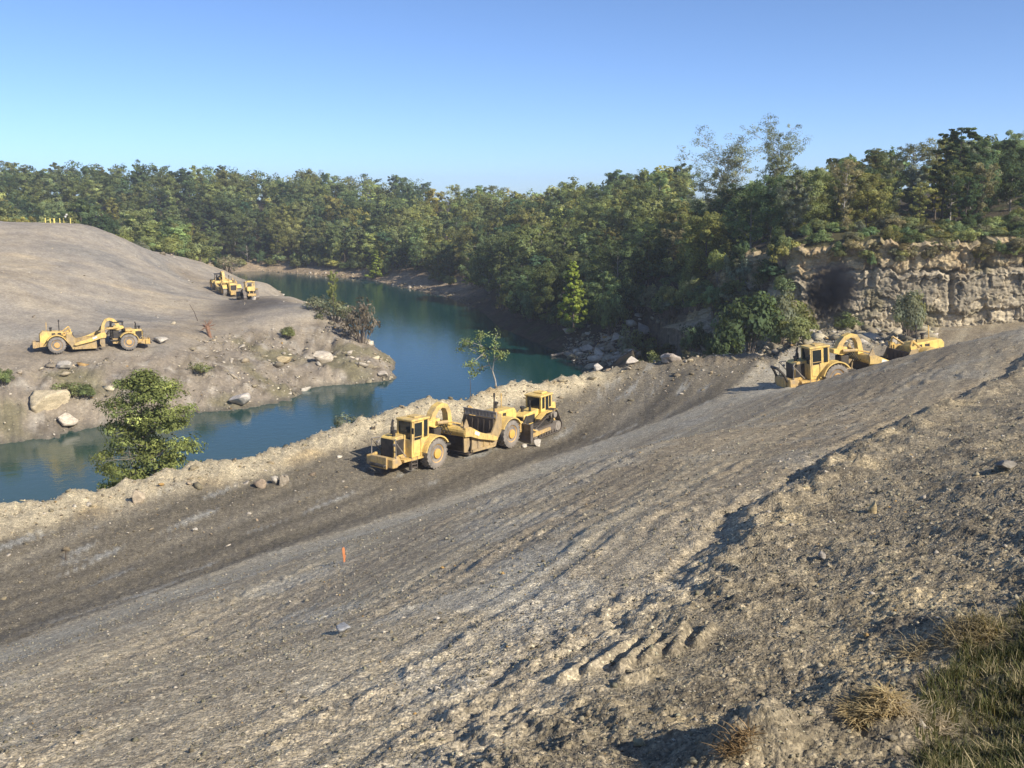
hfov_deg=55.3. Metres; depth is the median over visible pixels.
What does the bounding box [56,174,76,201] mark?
tree
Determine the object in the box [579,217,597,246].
tree
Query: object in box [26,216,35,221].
tree
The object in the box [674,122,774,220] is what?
bare tree
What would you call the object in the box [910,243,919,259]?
bush
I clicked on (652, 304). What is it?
bush
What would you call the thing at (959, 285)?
rock face
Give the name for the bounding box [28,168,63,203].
tree
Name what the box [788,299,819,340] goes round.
bush
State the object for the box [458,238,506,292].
tree
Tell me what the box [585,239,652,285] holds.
tree
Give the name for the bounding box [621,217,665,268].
tree
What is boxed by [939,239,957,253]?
bush
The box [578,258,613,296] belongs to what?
tree
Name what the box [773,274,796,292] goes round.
bush
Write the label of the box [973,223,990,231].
bush
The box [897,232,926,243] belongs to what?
bush
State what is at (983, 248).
bush
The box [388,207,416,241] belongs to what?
tree
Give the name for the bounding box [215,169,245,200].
tree
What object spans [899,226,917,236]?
bush
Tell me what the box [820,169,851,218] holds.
tree
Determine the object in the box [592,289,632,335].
bush
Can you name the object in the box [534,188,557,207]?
tree
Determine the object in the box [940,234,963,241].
bush
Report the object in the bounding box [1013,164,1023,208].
tree
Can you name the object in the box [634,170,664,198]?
tree
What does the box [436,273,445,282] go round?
bush
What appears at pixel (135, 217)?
tree
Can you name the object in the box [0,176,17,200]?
tree
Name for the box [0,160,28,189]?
tree
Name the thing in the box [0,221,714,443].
dirt hill
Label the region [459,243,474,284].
tree
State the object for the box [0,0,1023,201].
sky
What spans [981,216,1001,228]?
bush
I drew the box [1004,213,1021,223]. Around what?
bush
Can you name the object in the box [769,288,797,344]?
bush
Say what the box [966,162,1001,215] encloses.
tree
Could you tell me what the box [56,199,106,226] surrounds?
tree
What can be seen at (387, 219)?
tree
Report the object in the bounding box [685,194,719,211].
tree
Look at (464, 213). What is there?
tree
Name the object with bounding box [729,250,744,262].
bush
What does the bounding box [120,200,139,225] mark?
tree
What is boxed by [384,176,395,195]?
pine tree
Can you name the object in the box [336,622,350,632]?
boulder
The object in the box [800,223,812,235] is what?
bush
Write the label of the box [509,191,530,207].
tree
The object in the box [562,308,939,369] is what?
talus
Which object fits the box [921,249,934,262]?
bush
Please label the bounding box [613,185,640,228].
tree
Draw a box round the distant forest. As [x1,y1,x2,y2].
[0,134,1004,274]
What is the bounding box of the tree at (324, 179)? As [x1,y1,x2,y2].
[318,173,327,188]
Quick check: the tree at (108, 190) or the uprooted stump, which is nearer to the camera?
the uprooted stump
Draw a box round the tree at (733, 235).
[731,208,755,248]
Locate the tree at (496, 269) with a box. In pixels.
[486,252,509,295]
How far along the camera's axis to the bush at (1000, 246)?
116.07 m
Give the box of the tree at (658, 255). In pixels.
[635,221,689,264]
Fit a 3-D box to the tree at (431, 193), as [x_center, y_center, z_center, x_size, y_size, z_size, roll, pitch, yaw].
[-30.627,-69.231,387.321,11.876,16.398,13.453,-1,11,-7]
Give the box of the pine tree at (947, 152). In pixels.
[924,135,960,218]
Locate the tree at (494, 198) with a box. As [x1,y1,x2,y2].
[479,192,500,207]
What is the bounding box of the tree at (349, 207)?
[327,194,360,216]
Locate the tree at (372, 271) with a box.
[364,250,389,277]
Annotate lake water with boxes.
[0,271,593,502]
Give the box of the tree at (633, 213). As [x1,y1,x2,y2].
[626,201,641,234]
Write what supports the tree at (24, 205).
on the hillside
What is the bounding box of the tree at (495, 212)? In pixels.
[483,208,505,234]
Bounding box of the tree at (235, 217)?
[217,206,251,244]
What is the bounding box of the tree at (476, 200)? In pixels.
[463,196,480,213]
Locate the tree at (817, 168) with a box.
[786,164,838,219]
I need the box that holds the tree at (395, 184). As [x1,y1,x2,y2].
[390,174,413,195]
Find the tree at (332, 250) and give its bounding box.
[325,236,342,260]
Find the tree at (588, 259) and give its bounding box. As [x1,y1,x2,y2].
[561,251,592,281]
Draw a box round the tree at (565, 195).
[552,189,576,212]
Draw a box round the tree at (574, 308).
[556,261,590,326]
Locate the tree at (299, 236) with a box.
[287,227,316,254]
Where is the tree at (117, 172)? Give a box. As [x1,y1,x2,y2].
[100,168,133,198]
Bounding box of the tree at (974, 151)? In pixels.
[957,145,999,208]
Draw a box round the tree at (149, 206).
[139,204,160,223]
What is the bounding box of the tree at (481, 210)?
[472,204,484,228]
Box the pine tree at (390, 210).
[384,206,394,226]
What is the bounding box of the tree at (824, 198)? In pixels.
[811,172,858,222]
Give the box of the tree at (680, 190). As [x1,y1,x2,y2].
[673,183,683,195]
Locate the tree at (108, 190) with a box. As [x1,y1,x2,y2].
[97,186,115,213]
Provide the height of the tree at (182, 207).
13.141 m
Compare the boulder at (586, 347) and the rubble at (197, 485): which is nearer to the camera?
the rubble at (197, 485)
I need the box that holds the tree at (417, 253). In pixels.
[407,239,422,275]
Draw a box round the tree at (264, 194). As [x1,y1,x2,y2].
[259,187,267,207]
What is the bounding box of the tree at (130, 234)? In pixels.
[125,230,140,241]
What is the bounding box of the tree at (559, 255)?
[552,248,564,267]
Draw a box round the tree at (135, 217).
[108,208,157,247]
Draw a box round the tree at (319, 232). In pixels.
[305,226,327,255]
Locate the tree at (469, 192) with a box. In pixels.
[462,185,486,213]
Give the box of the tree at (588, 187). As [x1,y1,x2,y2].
[583,182,599,212]
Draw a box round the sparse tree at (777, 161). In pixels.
[739,114,812,189]
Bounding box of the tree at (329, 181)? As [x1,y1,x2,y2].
[323,173,339,194]
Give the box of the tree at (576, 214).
[567,205,584,246]
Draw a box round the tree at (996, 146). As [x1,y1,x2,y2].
[977,139,1023,200]
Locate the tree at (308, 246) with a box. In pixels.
[297,235,314,257]
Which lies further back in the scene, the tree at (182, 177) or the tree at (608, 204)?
the tree at (182, 177)
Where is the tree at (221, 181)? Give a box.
[210,177,242,207]
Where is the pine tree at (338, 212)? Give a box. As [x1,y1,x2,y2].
[331,207,345,231]
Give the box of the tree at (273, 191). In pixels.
[262,183,290,207]
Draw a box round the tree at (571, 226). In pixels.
[552,218,582,250]
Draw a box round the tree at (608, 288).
[586,271,620,319]
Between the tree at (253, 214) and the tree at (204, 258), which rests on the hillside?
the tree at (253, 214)
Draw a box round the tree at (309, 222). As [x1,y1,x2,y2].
[304,215,314,242]
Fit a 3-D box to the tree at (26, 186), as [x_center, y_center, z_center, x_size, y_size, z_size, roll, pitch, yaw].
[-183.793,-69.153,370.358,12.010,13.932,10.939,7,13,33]
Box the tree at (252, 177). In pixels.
[248,173,260,190]
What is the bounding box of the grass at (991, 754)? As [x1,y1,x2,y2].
[891,597,1023,767]
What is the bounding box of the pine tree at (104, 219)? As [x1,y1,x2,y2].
[91,216,109,232]
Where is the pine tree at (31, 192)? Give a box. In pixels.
[26,189,41,209]
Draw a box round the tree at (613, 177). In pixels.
[597,169,633,195]
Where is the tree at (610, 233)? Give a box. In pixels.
[595,227,621,262]
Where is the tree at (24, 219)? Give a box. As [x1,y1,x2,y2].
[0,216,29,221]
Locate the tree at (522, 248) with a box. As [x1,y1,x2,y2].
[507,224,545,267]
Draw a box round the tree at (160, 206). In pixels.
[147,188,172,223]
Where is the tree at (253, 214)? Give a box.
[242,207,269,236]
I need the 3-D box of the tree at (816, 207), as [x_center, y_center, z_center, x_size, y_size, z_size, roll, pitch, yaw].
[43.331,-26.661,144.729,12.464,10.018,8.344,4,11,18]
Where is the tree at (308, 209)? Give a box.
[284,199,314,234]
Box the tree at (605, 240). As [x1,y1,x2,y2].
[587,234,622,264]
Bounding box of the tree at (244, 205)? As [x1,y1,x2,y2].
[238,200,258,227]
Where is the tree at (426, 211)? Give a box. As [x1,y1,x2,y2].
[399,204,436,236]
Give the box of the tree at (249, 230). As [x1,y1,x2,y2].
[241,218,256,238]
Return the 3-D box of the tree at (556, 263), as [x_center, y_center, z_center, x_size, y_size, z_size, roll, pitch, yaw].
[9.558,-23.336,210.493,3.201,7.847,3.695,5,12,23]
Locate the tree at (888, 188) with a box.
[856,177,900,220]
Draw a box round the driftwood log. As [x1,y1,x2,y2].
[551,350,571,356]
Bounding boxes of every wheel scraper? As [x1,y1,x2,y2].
[32,317,151,353]
[210,271,241,295]
[367,393,522,470]
[770,325,943,387]
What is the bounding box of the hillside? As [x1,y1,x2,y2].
[5,189,1023,371]
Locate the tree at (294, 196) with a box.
[284,192,303,214]
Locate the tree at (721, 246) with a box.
[677,211,735,279]
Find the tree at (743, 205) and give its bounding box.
[719,188,775,247]
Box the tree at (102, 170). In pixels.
[96,166,106,204]
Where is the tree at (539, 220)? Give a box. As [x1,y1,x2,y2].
[535,212,553,255]
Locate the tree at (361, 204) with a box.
[347,195,376,223]
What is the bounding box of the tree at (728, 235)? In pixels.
[719,209,749,250]
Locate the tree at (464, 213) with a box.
[457,208,478,234]
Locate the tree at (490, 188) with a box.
[482,185,507,204]
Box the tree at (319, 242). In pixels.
[314,237,326,257]
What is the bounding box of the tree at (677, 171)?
[658,163,701,198]
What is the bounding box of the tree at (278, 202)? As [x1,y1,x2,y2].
[264,196,289,222]
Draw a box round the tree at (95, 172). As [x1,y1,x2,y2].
[88,169,103,203]
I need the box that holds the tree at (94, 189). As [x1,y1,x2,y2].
[75,181,105,212]
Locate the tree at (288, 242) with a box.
[279,218,304,253]
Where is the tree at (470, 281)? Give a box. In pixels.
[461,263,478,286]
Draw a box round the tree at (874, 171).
[851,168,908,219]
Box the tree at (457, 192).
[445,184,463,207]
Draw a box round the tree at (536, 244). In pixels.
[499,226,554,269]
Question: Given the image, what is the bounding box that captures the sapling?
[456,326,509,387]
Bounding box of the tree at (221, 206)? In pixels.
[209,201,228,235]
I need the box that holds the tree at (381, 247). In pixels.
[377,241,391,261]
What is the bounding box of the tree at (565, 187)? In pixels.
[556,181,587,209]
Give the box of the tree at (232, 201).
[211,191,246,225]
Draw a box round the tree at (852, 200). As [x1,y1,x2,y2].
[834,188,858,218]
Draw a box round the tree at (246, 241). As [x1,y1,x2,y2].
[234,233,259,261]
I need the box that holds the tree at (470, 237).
[449,226,484,275]
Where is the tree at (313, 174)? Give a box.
[295,168,324,189]
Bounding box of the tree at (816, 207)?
[769,169,840,225]
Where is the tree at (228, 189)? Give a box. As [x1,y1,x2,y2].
[216,185,239,211]
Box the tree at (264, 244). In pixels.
[259,231,272,257]
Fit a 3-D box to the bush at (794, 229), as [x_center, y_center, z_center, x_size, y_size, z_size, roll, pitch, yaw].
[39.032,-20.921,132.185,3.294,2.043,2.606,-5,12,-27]
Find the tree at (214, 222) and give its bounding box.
[204,219,221,245]
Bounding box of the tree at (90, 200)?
[76,196,98,222]
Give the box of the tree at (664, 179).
[643,172,670,197]
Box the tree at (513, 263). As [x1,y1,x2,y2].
[503,258,520,275]
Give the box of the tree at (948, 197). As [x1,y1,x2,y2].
[937,162,972,219]
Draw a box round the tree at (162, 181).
[146,173,181,206]
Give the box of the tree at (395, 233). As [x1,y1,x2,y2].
[386,224,407,266]
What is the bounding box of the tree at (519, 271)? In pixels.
[503,265,538,294]
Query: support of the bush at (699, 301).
on the rock face
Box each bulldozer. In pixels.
[236,281,258,299]
[516,390,562,442]
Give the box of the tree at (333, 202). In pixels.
[322,195,348,222]
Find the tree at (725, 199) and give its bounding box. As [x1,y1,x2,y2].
[711,183,760,242]
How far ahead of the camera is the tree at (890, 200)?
143.91 m
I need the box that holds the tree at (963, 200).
[947,175,987,220]
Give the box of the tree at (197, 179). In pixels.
[194,174,207,203]
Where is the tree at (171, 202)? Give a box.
[159,185,180,213]
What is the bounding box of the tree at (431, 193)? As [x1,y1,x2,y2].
[423,188,449,217]
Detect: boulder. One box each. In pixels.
[30,389,70,412]
[56,361,71,368]
[56,412,78,425]
[132,490,144,502]
[153,337,167,342]
[228,393,250,404]
[253,479,266,488]
[271,476,277,483]
[276,356,292,363]
[279,475,289,486]
[301,387,310,390]
[313,351,333,362]
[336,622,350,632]
[377,371,387,376]
[533,439,540,446]
[582,344,592,351]
[594,363,602,370]
[611,332,621,341]
[626,356,637,363]
[638,322,649,333]
[660,354,670,362]
[663,353,680,360]
[818,551,825,558]
[868,500,876,513]
[995,460,1016,469]
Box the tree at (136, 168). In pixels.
[128,163,142,189]
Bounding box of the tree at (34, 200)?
[17,195,52,220]
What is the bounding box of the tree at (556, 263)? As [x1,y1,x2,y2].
[553,258,561,280]
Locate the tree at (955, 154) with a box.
[938,135,965,192]
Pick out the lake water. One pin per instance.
(417, 335)
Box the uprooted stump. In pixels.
[200,319,214,337]
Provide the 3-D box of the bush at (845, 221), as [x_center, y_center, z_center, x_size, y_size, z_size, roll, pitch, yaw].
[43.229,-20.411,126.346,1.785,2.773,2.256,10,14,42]
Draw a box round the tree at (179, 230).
[149,223,191,258]
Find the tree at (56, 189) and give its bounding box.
[48,184,62,198]
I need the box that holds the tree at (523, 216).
[508,206,545,229]
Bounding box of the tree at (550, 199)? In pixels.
[545,196,567,215]
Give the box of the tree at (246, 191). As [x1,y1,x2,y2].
[227,182,258,204]
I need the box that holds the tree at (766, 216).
[745,172,795,237]
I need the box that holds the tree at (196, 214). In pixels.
[189,201,208,229]
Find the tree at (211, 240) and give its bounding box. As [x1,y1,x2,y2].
[199,231,224,262]
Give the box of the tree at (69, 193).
[60,181,81,210]
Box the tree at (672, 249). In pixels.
[660,228,685,270]
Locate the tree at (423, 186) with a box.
[418,182,430,201]
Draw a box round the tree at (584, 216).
[569,202,612,236]
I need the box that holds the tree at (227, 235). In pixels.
[214,225,237,253]
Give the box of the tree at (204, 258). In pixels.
[186,246,214,265]
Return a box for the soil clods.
[0,335,1023,767]
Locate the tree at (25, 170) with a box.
[15,164,35,188]
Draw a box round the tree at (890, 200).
[879,172,905,213]
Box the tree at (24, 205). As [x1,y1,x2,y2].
[0,196,43,221]
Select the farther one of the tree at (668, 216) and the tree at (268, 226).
the tree at (268, 226)
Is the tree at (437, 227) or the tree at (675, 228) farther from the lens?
the tree at (437, 227)
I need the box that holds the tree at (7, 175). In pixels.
[3,172,17,199]
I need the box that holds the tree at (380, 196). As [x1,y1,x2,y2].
[373,194,385,219]
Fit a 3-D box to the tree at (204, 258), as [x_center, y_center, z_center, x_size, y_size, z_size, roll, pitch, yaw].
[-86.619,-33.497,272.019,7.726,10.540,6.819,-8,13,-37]
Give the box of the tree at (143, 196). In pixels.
[132,182,149,213]
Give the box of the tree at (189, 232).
[170,223,194,257]
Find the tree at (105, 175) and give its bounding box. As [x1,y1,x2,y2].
[88,172,123,207]
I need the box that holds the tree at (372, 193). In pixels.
[360,179,380,206]
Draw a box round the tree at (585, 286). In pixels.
[556,282,604,325]
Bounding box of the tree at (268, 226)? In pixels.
[251,219,279,250]
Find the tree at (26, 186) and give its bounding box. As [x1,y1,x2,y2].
[13,183,40,203]
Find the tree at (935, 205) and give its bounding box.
[921,158,950,219]
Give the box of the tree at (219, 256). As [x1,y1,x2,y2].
[209,251,227,269]
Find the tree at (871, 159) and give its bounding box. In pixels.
[858,148,895,176]
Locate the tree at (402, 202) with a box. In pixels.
[393,198,409,216]
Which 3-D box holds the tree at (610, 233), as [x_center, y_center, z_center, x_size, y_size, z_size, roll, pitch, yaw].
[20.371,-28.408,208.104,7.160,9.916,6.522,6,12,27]
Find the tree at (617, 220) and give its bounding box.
[607,211,629,243]
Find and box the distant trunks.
[34,172,998,273]
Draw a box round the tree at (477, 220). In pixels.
[472,216,488,243]
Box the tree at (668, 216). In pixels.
[656,207,693,255]
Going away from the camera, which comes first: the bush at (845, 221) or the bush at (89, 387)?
the bush at (89, 387)
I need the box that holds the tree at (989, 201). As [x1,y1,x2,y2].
[951,145,1014,220]
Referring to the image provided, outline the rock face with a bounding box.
[662,230,1023,345]
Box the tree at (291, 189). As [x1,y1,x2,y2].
[283,183,308,210]
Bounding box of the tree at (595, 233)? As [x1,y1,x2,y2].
[567,230,601,256]
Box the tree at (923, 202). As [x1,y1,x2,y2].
[908,180,938,224]
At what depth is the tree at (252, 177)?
464.14 m
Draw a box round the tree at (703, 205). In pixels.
[691,199,722,249]
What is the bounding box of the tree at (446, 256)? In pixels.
[434,244,457,275]
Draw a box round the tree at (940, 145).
[914,137,954,211]
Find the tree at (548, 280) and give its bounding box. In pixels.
[522,264,570,321]
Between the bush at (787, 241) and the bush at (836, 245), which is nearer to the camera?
the bush at (836, 245)
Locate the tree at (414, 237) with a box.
[405,232,424,272]
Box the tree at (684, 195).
[658,190,694,210]
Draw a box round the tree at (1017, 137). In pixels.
[980,130,1023,195]
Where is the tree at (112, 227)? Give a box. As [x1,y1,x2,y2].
[87,213,124,234]
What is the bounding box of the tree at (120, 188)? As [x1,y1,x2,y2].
[113,184,137,207]
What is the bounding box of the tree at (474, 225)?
[467,221,489,252]
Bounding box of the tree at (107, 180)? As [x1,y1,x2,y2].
[102,177,116,209]
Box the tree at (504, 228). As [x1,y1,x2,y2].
[483,223,519,264]
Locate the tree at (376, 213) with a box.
[371,209,385,227]
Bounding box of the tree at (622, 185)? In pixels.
[613,176,648,199]
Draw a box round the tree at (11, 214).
[0,202,20,221]
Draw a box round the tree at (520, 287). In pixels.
[508,270,538,300]
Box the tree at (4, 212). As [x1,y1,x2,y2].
[0,205,24,221]
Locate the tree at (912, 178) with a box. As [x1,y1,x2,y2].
[899,169,929,215]
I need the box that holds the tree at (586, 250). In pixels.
[577,244,590,279]
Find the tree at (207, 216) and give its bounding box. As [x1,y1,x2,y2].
[202,207,213,229]
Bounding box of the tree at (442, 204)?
[436,200,451,234]
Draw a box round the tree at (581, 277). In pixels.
[555,255,593,288]
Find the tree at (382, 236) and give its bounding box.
[365,232,402,263]
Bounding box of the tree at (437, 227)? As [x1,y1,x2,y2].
[431,216,445,240]
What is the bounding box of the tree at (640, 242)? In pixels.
[636,235,658,284]
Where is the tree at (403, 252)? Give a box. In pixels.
[392,242,413,270]
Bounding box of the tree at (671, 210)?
[666,203,684,218]
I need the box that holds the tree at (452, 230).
[446,226,463,257]
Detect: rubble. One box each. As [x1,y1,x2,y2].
[0,248,392,436]
[0,344,795,645]
[266,269,469,304]
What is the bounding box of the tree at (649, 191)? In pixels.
[625,185,664,232]
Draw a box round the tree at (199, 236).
[190,232,217,263]
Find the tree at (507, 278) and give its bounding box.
[495,270,526,297]
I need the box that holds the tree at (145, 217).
[139,208,151,223]
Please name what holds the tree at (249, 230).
on the hillside
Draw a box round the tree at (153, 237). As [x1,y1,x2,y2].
[134,222,161,251]
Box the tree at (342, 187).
[334,183,349,197]
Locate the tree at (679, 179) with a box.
[665,175,697,199]
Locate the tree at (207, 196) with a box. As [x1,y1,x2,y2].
[192,182,220,215]
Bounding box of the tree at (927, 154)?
[893,143,941,205]
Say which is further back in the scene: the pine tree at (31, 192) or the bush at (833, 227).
the pine tree at (31, 192)
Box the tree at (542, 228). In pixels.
[532,223,555,264]
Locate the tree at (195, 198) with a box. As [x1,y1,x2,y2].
[184,195,204,219]
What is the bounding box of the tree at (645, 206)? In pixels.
[623,200,665,232]
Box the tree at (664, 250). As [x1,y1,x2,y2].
[657,236,675,276]
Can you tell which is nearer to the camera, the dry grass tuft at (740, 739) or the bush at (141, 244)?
the dry grass tuft at (740, 739)
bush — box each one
[0,368,14,385]
[50,382,84,395]
[76,384,95,398]
[116,232,133,241]
[132,240,149,249]
[155,234,183,254]
[183,239,215,262]
[187,362,213,373]
[214,254,242,273]
[234,259,247,266]
[254,250,265,263]
[264,257,277,265]
[271,253,287,262]
[279,326,294,338]
[289,251,299,263]
[289,258,307,267]
[301,252,313,265]
[303,294,330,310]
[305,251,317,265]
[314,252,326,266]
[314,298,352,323]
[317,257,326,267]
[321,257,330,267]
[327,260,340,268]
[329,412,355,429]
[337,295,380,343]
[339,262,349,269]
[347,257,362,270]
[349,261,365,269]
[376,258,391,273]
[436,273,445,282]
[443,275,456,286]
[495,289,507,310]
[501,296,512,306]
[504,293,526,317]
[514,291,531,317]
[543,304,571,331]
[557,308,567,330]
[559,316,585,332]
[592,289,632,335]
[611,282,631,307]
[617,329,633,353]
[619,329,663,361]
[638,285,658,310]
[638,350,659,362]
[650,291,662,319]
[652,297,676,318]
[656,284,673,315]
[660,256,678,269]
[660,343,675,352]
[663,285,678,315]
[674,283,688,313]
[677,264,695,284]
[677,349,702,359]
[678,261,704,285]
[679,322,713,353]
[681,279,701,298]
[686,285,704,310]
[686,296,705,308]
[692,285,714,292]
[694,279,715,293]
[698,281,714,293]
[701,284,724,316]
[703,295,722,313]
[703,335,744,357]
[707,249,726,283]
[710,290,786,353]
[710,300,728,314]
[719,281,736,303]
[722,254,738,280]
[726,258,752,291]
[728,256,739,267]
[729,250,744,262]
[730,240,755,263]
[732,285,752,302]
[749,283,767,298]
[750,273,772,290]
[756,258,777,280]
[760,265,786,281]
[764,262,781,279]
[766,241,776,255]
[767,235,800,267]
[767,316,812,349]
[769,226,785,249]
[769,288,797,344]
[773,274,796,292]
[775,234,795,264]
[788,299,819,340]
[790,223,804,232]
[795,239,813,244]
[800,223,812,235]
[805,229,833,242]
[808,218,830,232]
[820,222,848,231]
[827,218,853,223]
[831,242,845,250]
[833,311,863,328]
[834,247,845,259]
[839,216,850,231]
[841,231,863,240]
[842,221,859,230]
[843,239,864,253]
[853,220,865,230]
[858,226,879,236]
[858,250,873,258]
[867,254,876,268]
[869,214,899,231]
[869,242,880,251]
[869,253,881,260]
[878,216,909,230]
[880,225,902,241]
[887,248,900,259]
[891,289,926,336]
[892,225,901,235]
[892,249,910,256]
[895,242,912,248]
[895,254,905,263]
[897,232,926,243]
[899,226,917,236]
[900,222,916,229]
[901,217,923,225]
[905,249,917,260]
[909,233,931,239]
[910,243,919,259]
[915,222,934,233]
[917,220,941,232]
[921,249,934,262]
[922,228,942,236]
[931,248,941,256]
[934,231,950,237]
[935,217,946,224]
[935,218,960,227]
[937,238,944,249]
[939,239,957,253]
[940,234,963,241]
[941,221,956,231]
[941,224,956,233]
[948,223,968,232]
[953,227,982,241]
[959,215,976,229]
[960,229,992,235]
[970,250,989,262]
[971,211,995,225]
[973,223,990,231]
[974,243,995,256]
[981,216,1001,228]
[984,229,1005,235]
[992,240,1007,255]
[993,227,1008,234]
[995,220,1011,228]
[1000,249,1018,257]
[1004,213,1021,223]
[1004,230,1023,237]
[1004,237,1023,252]
[1006,244,1021,250]
[1007,219,1023,231]
[1009,208,1023,214]
[1009,215,1023,225]
[1012,246,1023,256]
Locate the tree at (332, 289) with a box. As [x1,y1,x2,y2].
[326,270,338,313]
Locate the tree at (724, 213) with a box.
[710,212,730,253]
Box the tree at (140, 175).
[121,167,156,201]
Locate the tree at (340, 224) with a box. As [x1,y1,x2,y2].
[325,219,350,255]
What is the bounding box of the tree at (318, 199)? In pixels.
[311,196,324,215]
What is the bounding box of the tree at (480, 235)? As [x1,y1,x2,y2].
[473,229,488,253]
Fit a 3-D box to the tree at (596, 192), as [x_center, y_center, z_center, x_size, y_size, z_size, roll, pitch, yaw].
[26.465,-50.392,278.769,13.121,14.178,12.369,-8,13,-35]
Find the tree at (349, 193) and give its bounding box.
[340,189,361,209]
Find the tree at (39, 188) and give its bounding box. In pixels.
[27,183,44,200]
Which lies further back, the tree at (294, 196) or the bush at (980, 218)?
the tree at (294, 196)
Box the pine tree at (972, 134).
[927,127,982,220]
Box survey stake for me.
[342,547,345,561]
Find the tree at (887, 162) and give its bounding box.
[875,150,910,181]
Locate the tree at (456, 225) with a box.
[446,216,468,246]
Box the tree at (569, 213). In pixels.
[550,208,580,250]
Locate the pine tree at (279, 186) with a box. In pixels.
[276,183,290,201]
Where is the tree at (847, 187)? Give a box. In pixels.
[826,158,863,220]
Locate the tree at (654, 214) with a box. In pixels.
[635,208,663,230]
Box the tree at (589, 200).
[577,196,602,225]
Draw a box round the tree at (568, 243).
[546,233,578,268]
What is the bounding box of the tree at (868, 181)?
[846,169,903,228]
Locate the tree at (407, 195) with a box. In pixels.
[396,185,419,209]
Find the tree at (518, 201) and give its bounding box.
[505,197,525,208]
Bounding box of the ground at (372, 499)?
[0,247,1023,767]
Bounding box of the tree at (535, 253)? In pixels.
[527,252,544,266]
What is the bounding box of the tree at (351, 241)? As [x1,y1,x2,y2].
[346,234,359,261]
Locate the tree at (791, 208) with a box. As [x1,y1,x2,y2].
[775,174,818,233]
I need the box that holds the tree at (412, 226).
[398,219,428,243]
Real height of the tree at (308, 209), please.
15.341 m
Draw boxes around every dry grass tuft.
[702,718,762,765]
[827,679,919,731]
[874,687,960,737]
[889,627,941,659]
[920,599,1018,648]
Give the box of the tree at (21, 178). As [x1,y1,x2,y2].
[7,171,36,198]
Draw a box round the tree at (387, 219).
[380,216,398,236]
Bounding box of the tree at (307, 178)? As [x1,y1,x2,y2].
[304,174,316,185]
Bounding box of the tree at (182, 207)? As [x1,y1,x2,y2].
[177,201,189,223]
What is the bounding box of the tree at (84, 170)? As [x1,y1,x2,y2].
[75,165,89,190]
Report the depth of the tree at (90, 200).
365.14 m
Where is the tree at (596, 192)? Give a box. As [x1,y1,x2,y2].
[579,182,622,227]
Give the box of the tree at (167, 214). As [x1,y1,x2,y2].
[160,210,178,225]
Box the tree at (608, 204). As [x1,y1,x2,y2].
[590,197,630,239]
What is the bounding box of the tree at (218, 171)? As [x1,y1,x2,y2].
[213,165,227,180]
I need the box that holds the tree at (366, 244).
[351,231,382,264]
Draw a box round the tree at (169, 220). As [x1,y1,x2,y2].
[158,215,193,253]
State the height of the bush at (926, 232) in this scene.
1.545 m
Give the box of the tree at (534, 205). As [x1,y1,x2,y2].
[521,202,550,221]
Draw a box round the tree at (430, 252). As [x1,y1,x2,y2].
[415,240,456,275]
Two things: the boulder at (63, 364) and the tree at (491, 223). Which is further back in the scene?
the tree at (491, 223)
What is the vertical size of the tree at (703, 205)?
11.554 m
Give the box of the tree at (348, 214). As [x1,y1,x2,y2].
[330,208,355,231]
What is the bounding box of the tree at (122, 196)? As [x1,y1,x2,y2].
[117,193,130,207]
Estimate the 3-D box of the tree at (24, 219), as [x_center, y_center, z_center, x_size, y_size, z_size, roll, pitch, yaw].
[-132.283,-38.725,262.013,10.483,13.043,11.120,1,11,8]
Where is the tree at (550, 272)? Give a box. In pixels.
[529,260,564,304]
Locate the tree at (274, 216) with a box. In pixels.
[268,203,297,234]
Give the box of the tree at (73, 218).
[61,213,79,223]
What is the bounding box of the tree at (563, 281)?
[557,270,583,317]
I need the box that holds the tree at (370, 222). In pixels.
[356,218,389,248]
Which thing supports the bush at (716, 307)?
on the rock face
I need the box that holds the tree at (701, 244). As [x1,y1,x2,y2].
[674,223,713,269]
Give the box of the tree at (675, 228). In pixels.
[664,223,685,259]
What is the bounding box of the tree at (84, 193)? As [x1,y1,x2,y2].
[74,179,100,207]
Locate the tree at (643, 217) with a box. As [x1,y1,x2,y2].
[626,207,663,232]
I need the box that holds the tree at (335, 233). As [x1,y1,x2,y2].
[325,225,342,260]
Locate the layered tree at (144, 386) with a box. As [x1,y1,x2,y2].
[86,368,207,489]
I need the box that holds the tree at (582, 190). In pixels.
[568,187,592,206]
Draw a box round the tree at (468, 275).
[463,255,490,287]
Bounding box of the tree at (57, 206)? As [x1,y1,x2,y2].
[39,200,67,222]
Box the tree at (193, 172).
[189,165,205,199]
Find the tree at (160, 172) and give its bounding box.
[149,165,168,200]
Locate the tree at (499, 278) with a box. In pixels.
[495,270,518,295]
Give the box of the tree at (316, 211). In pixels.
[313,205,327,232]
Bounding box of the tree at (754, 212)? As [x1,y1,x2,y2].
[750,181,769,239]
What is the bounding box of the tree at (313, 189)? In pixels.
[298,179,330,214]
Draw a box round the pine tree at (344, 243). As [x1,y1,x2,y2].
[338,226,351,262]
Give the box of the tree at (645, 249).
[637,232,660,286]
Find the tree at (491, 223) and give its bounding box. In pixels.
[482,220,504,253]
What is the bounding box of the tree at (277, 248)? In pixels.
[269,221,286,263]
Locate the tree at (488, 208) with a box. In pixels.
[482,202,499,232]
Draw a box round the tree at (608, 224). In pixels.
[596,206,620,229]
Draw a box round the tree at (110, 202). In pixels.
[103,198,120,221]
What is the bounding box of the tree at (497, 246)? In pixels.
[476,227,529,289]
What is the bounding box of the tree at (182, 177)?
[165,168,195,204]
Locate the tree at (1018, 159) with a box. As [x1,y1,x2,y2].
[992,140,1023,210]
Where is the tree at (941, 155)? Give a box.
[930,154,956,198]
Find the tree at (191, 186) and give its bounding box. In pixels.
[180,180,200,213]
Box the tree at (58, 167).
[45,162,65,192]
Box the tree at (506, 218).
[496,214,517,250]

